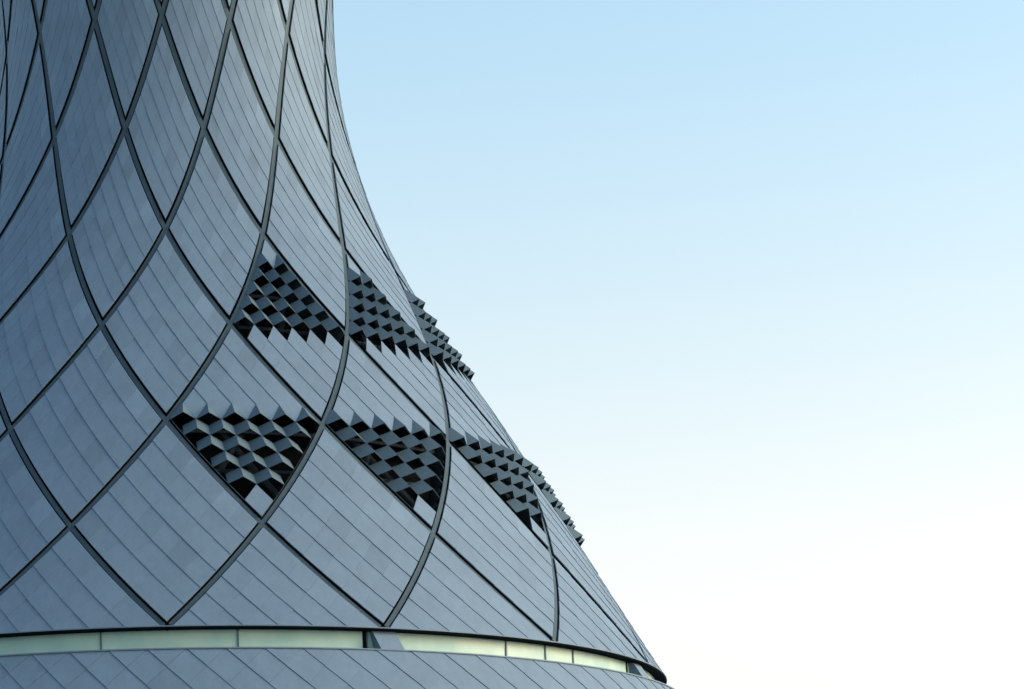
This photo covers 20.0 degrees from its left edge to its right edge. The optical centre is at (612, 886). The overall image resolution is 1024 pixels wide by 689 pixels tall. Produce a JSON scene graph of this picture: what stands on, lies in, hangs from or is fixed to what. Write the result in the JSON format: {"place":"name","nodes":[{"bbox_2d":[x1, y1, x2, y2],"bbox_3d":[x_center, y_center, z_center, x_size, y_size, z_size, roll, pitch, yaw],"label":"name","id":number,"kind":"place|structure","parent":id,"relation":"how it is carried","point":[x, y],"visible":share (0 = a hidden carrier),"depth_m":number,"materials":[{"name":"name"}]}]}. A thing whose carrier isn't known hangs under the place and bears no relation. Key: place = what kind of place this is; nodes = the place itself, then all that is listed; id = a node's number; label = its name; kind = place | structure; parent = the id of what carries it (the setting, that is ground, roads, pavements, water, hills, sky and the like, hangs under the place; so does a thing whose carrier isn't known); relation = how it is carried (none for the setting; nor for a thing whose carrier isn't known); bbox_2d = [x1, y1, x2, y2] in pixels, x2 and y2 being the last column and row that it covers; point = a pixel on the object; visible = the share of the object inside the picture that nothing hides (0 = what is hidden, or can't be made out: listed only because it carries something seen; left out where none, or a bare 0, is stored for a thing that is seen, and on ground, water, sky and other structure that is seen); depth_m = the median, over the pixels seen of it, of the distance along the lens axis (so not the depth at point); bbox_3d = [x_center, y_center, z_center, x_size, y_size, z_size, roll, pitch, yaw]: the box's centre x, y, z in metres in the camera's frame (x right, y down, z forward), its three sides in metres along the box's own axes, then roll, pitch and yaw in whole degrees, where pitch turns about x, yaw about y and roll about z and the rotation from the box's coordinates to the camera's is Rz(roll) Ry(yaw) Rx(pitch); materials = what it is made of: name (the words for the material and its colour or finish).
{"place":"outdoors","nodes":[
{"label":"outdoors","id":0,"kind":"place"},
{"bbox_2d":[333,0,1023,688],"label":"sky","id":1,"kind":"structure","parent":0,"point":[742,281],"materials":[{"name":"blue"}]},
{"label":"ground","id":2,"kind":"structure","parent":0,"visible":0},
{"bbox_2d":[0,0,673,688],"bbox_3d":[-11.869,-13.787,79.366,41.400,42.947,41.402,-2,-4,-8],"label":"control tower","id":3,"kind":"structure","parent":2,"relation":"on","point":[254,434],"depth_m":71.54,"materials":[{"name":"metal"}]},
{"bbox_2d":[0,632,99,654],"bbox_3d":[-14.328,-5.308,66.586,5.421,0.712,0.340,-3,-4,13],"label":"window pane","id":4,"kind":"structure","parent":3,"relation":"in","point":[77,641],"depth_m":66.18,"materials":[{"name":"green glass"}]},
{"bbox_2d":[102,629,236,649],"bbox_3d":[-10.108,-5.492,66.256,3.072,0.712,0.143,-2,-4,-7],"label":"window pane","id":5,"kind":"structure","parent":3,"relation":"in","point":[162,638],"depth_m":66.19,"materials":[{"name":"green glass"}]},
{"bbox_2d":[239,629,367,647],"bbox_3d":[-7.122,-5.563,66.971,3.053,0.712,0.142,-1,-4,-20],"label":"window pane","id":6,"kind":"structure","parent":3,"relation":"in","point":[247,637],"depth_m":66.88,"materials":[{"name":"green glass"}]},
{"bbox_2d":[367,632,505,655],"bbox_3d":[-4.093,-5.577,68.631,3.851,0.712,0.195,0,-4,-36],"label":"window pane","id":7,"kind":"structure","parent":3,"relation":"in","point":[425,642],"depth_m":68.70,"materials":[{"name":"beige glass"}]},
{"bbox_2d":[507,641,544,659],"bbox_3d":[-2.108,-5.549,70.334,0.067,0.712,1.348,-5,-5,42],"label":"window pane","id":8,"kind":"structure","parent":3,"relation":"in","point":[514,649],"depth_m":70.31,"materials":[{"name":"beige glass"}]},
{"bbox_2d":[546,646,571,662],"bbox_3d":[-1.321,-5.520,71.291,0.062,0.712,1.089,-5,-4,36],"label":"window pane","id":9,"kind":"structure","parent":3,"relation":"in","point":[553,653],"depth_m":71.28,"materials":[{"name":"beige glass"}]},
{"bbox_2d":[574,650,628,672],"bbox_3d":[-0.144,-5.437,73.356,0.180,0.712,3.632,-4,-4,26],"label":"window pane","id":10,"kind":"structure","parent":3,"relation":"in","point":[584,658],"depth_m":72.81,"materials":[{"name":"beige glass"}]},
{"bbox_2d":[643,669,654,679],"bbox_3d":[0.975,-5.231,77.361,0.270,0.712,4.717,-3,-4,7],"label":"window pane","id":11,"kind":"structure","parent":3,"relation":"in","point":[649,675],"depth_m":76.58,"materials":[{"name":"beige glass"}]}
]}

